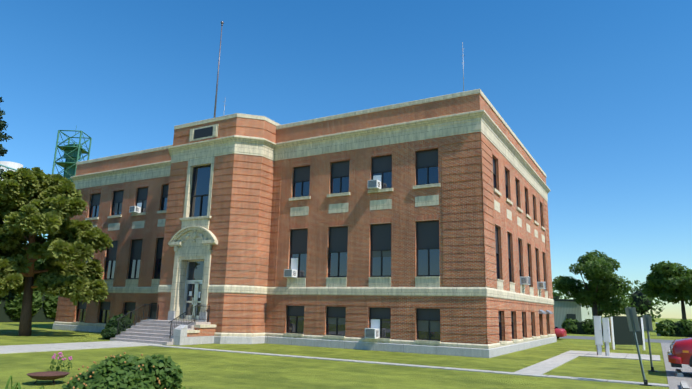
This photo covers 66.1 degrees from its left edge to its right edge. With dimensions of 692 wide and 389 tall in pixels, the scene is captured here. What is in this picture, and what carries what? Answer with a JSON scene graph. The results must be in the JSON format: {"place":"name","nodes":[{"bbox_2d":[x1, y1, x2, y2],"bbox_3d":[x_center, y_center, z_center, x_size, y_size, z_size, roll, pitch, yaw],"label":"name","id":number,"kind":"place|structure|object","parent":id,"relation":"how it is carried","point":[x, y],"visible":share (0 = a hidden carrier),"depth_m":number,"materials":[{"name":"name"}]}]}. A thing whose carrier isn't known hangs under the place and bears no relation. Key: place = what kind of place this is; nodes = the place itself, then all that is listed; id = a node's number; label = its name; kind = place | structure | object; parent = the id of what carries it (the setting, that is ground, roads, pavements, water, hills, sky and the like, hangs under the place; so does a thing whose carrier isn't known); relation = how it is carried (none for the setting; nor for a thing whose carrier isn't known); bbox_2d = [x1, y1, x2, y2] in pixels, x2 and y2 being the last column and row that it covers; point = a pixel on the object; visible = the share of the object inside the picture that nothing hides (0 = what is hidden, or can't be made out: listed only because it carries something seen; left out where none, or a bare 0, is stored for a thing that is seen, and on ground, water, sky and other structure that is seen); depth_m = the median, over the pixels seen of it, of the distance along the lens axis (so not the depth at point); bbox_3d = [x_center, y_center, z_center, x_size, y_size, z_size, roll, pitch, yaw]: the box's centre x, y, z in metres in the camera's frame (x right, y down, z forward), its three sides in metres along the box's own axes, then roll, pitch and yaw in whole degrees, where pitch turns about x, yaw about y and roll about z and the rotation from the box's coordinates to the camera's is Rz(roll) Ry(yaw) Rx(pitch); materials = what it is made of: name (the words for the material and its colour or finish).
{"place":"outdoors","nodes":[
{"label":"outdoors","id":0,"kind":"place"},
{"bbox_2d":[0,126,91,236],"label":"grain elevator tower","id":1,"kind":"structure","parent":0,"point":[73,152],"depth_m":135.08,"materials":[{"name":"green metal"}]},
{"bbox_2d":[173,324,216,345],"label":"stair side wall","id":2,"kind":"structure","parent":0,"point":[199,334],"depth_m":28.34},
{"bbox_2d":[55,94,554,343],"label":"courthouse brick walls","id":3,"kind":"structure","parent":0,"point":[251,220],"depth_m":30.37,"materials":[{"name":"brown brick"}]},
{"bbox_2d":[175,260,203,321],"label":"entrance door","id":4,"kind":"structure","parent":3,"relation":"in","point":[193,283],"depth_m":31.84,"materials":[{"name":"grey glass"}]},
{"bbox_2d":[76,126,547,340],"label":"windows","id":5,"kind":"structure","parent":3,"relation":"in","point":[427,263],"depth_m":29.93,"materials":[{"name":"black glass"}]},
{"bbox_2d":[82,142,544,311],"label":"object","id":6,"kind":"object","parent":3,"relation":"attached to","point":[375,220],"visible":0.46,"depth_m":30.16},
{"bbox_2d":[0,317,691,388],"bbox_3d":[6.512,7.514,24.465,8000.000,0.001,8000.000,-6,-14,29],"label":"ground","id":7,"kind":"structure","parent":0,"point":[203,369],"depth_m":19.38,"materials":[{"name":"green plant"}]},
{"bbox_2d":[0,97,17,302],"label":"tree","id":8,"kind":"object","parent":7,"relation":"on","point":[11,295],"visible":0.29,"depth_m":34.56,"materials":[{"name":"green plant"}]},
{"bbox_2d":[0,161,22,179],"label":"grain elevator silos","id":9,"kind":"object","parent":7,"relation":"on","point":[14,165],"visible":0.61,"depth_m":108.24,"materials":[{"name":"metal"}]},
{"bbox_2d":[0,288,58,321],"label":"shrubbery","id":10,"kind":"object","parent":7,"relation":"on","point":[44,307],"visible":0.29,"depth_m":53.99,"materials":[{"name":"green plant"}]},
{"bbox_2d":[23,249,47,274],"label":"tree","id":11,"kind":"object","parent":7,"relation":"on","point":[38,264],"visible":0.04,"depth_m":63.25,"materials":[{"name":"green plant"}]},
{"bbox_2d":[26,371,69,384],"bbox_3d":[-7.493,4.634,13.374,0.980,0.252,0.980,-6,-14,29],"label":"planter bowl","id":12,"kind":"object","parent":7,"relation":"on","point":[50,375],"visible":1,"depth_m":13.38,"materials":[{"name":"brown stone"}]},
{"bbox_2d":[50,352,71,371],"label":"pink flowers","id":13,"kind":"object","parent":12,"relation":"in","point":[60,361],"visible":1,"depth_m":15.86,"materials":[{"name":"pink plant"}]},
{"bbox_2d":[0,167,112,335],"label":"deciduous tree","id":14,"kind":"object","parent":7,"relation":"on","point":[36,203],"visible":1,"depth_m":32.13,"materials":[{"name":"green plant"}]},
{"bbox_2d":[100,314,132,338],"bbox_3d":[-13.363,7.787,31.218,1.967,1.566,1.985,-6,-14,29],"label":"shrub by steps","id":15,"kind":"object","parent":7,"relation":"on","point":[109,331],"visible":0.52,"depth_m":30.85,"materials":[{"name":"green plant"}]},
{"bbox_2d":[110,320,210,344],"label":"entrance steps","id":16,"kind":"structure","parent":7,"relation":"on","point":[151,331],"depth_m":29.21,"materials":[{"name":"grey concrete"}]},
{"bbox_2d":[116,304,158,334],"bbox_3d":[-12.093,7.224,30.855,0.044,1.716,2.910,-6,-14,29],"label":"stair railing","id":17,"kind":"object","parent":16,"relation":"on","point":[138,315],"visible":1,"depth_m":30.97,"materials":[{"name":"black metal"}]},
{"bbox_2d":[169,305,209,337],"bbox_3d":[-8.486,6.875,28.832,0.044,1.716,2.910,-6,-14,29],"label":"stair railing","id":18,"kind":"object","parent":16,"relation":"on","point":[190,316],"visible":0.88,"depth_m":29.01,"materials":[{"name":"black metal"}]},
{"bbox_2d":[52,311,556,357],"bbox_3d":[-3.676,9.738,39.869,33.320,1.690,21.920,-6,-14,29],"label":"building foundation","id":19,"kind":"object","parent":7,"relation":"on","point":[453,351],"visible":0.48,"depth_m":28.55,"materials":[{"name":"grey concrete"}]},
{"bbox_2d":[54,89,555,348],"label":"stone trim","id":20,"kind":"structure","parent":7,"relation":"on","point":[200,153],"depth_m":31.18,"materials":[{"name":"beige stone"}]},
{"bbox_2d":[129,203,141,215],"bbox_3d":[-15.232,1.103,38.489,0.578,1.109,0.606,-6,-14,29],"label":"air conditioner","id":21,"kind":"object","parent":20,"relation":"attached to","point":[135,209],"visible":0.98,"depth_m":38.32,"materials":[{"name":"white paint"}]},
{"bbox_2d":[181,230,206,242],"bbox_3d":[-9.097,2.518,31.859,2.180,0.726,0.264,-6,-14,29],"label":"carved ornament","id":22,"kind":"object","parent":20,"relation":"attached to","point":[194,234],"visible":0.83,"depth_m":31.79,"materials":[{"name":"beige stone"}]},
{"bbox_2d":[214,21,223,117],"bbox_3d":[-8.402,-7.702,34.860,0.300,8.050,0.300,-6,-14,29],"label":"flagpole","id":23,"kind":"object","parent":20,"relation":"on","point":[222,22],"visible":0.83,"depth_m":34.86,"materials":[{"name":"grey metal"}]},
{"bbox_2d":[284,258,297,281],"bbox_3d":[-3.168,4.375,30.694,0.578,1.459,0.606,-6,-14,29],"label":"window air conditioner","id":24,"kind":"object","parent":20,"relation":"attached to","point":[292,272],"visible":0.98,"depth_m":30.63,"materials":[{"name":"white paint"}]},
{"bbox_2d":[365,319,379,338],"bbox_3d":[1.372,6.934,27.453,0.598,0.950,0.606,-6,-14,29],"label":"window air conditioner","id":25,"kind":"object","parent":20,"relation":"on","point":[373,332],"visible":1,"depth_m":27.26,"materials":[{"name":"white paint"}]},
{"bbox_2d":[367,175,381,192],"bbox_3d":[1.568,-0.546,29.072,0.578,1.159,0.606,-6,-14,29],"label":"window air conditioner","id":26,"kind":"object","parent":20,"relation":"attached to","point":[375,183],"visible":1,"depth_m":28.90,"materials":[{"name":"white paint"}]},
{"bbox_2d":[462,42,464,91],"bbox_3d":[6.263,-6.473,28.382,0.260,3.620,0.120,-6,-14,29],"label":"roof antenna","id":27,"kind":"object","parent":20,"relation":"on","point":[463,72],"visible":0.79,"depth_m":28.34,"materials":[{"name":"grey metal"}]},
{"bbox_2d":[520,276,529,289],"bbox_3d":[10.799,5.389,32.221,0.606,0.808,0.668,-6,-14,29],"label":"air conditioner","id":28,"kind":"object","parent":20,"relation":"on","point":[524,280],"visible":0.98,"depth_m":31.97,"materials":[{"name":"white paint"}]},
{"bbox_2d":[537,282,545,292],"bbox_3d":[13.496,6.460,36.846,0.606,0.808,0.668,-6,-14,29],"label":"air conditioner","id":29,"kind":"object","parent":20,"relation":"on","point":[541,285],"visible":0.92,"depth_m":36.58,"materials":[{"name":"white paint"}]},
{"bbox_2d":[538,310,552,313],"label":"window hoods","id":30,"kind":"object","parent":20,"relation":"attached to","point":[544,312],"depth_m":36.80,"materials":[{"name":"silver metal"}]},
{"bbox_2d":[0,341,668,386],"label":"sidewalks","id":31,"kind":"structure","parent":7,"relation":"on","point":[539,369],"depth_m":23.17,"materials":[{"name":"concrete"}]},
{"bbox_2d":[593,316,610,355],"bbox_3d":[13.280,7.298,27.522,0.760,1.970,0.320,-6,-14,29],"label":"sign panel","id":32,"kind":"object","parent":31,"relation":"on","point":[599,336],"visible":1,"depth_m":27.43,"materials":[{"name":"white paint"}]},
{"bbox_2d":[554,326,566,338],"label":"red car","id":33,"kind":"object","parent":7,"relation":"on","point":[559,332],"visible":0.25,"depth_m":43.83,"materials":[{"name":"red"}]},
{"bbox_2d":[553,299,592,328],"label":"background building","id":34,"kind":"structure","parent":7,"relation":"on","point":[564,309],"depth_m":70.87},
{"bbox_2d":[561,318,610,334],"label":"hedge","id":35,"kind":"object","parent":7,"relation":"on","point":[575,326],"visible":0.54,"depth_m":59.15,"materials":[{"name":"green plant"}]},
{"bbox_2d":[552,250,631,318],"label":"tree","id":36,"kind":"object","parent":7,"relation":"on","point":[598,287],"visible":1,"depth_m":64.05,"materials":[{"name":"green plant"}]},
{"bbox_2d":[552,280,665,322],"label":"treeline","id":37,"kind":"object","parent":7,"relation":"on","point":[642,303],"depth_m":159.91,"materials":[{"name":"green plant"}]},
{"bbox_2d":[610,316,645,349],"bbox_3d":[17.621,8.667,33.303,2.060,2.040,0.140,2,-12,-1],"label":"sign board","id":38,"kind":"object","parent":7,"relation":"on","point":[621,334],"visible":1,"depth_m":33.26,"materials":[{"name":"black metal"}]},
{"bbox_2d":[625,307,651,385],"bbox_3d":[8.932,4.621,16.273,0.561,2.307,0.424,-6,-14,29],"label":"road sign","id":39,"kind":"object","parent":7,"relation":"on","point":[632,320],"visible":1,"depth_m":16.34,"materials":[{"name":"grey metal"}]},
{"bbox_2d":[642,315,657,371],"bbox_3d":[11.684,5.673,20.466,0.342,2.158,0.373,-6,-14,29],"label":"road sign","id":40,"kind":"object","parent":7,"relation":"on","point":[647,323],"visible":1,"depth_m":20.50,"materials":[{"name":"grey metal"}]},
{"bbox_2d":[640,261,691,319],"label":"tree","id":41,"kind":"object","parent":7,"relation":"on","point":[668,282],"visible":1,"depth_m":78.11,"materials":[{"name":"green plant"}]},
{"bbox_2d":[655,318,691,336],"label":"hedge","id":42,"kind":"object","parent":7,"relation":"on","point":[681,328],"visible":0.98,"depth_m":58.80,"materials":[{"name":"green plant"}]},
{"bbox_2d":[661,343,691,388],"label":"driveway","id":43,"kind":"structure","parent":7,"relation":"on","point":[673,379],"depth_m":19.59,"materials":[{"name":"grey concrete"}]},
{"bbox_2d":[668,350,689,388],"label":"wheel stops","id":44,"kind":"object","parent":43,"relation":"on","point":[683,384],"visible":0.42,"depth_m":16.00,"materials":[{"name":"concrete"}]},
{"bbox_2d":[667,337,691,367],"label":"car","id":45,"kind":"object","parent":43,"relation":"on","point":[679,354],"visible":1,"depth_m":18.47,"materials":[{"name":"red metal"}]},
{"label":"flower bed soil","id":46,"kind":"structure","parent":7,"relation":"on","visible":0},
{"bbox_2d":[5,376,191,388],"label":"plants","id":47,"kind":"object","parent":46,"relation":"on","point":[12,387],"visible":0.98,"depth_m":9.39,"materials":[{"name":"green plant"}]},
{"bbox_2d":[61,352,182,388],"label":"shrub","id":48,"kind":"object","parent":46,"relation":"on","point":[119,371],"visible":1,"depth_m":9.42,"materials":[{"name":"green plant"}]},
{"bbox_2d":[0,0,691,318],"label":"sky","id":49,"kind":"structure","parent":0,"point":[598,93],"materials":[{"name":"blue"}]},
{"bbox_2d":[559,336,673,342],"bbox_3d":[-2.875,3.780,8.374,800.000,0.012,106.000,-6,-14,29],"label":"road","id":50,"kind":"structure","parent":0,"point":[593,338],"depth_m":47.87,"materials":[{"name":"grey asphalt"}]}
]}

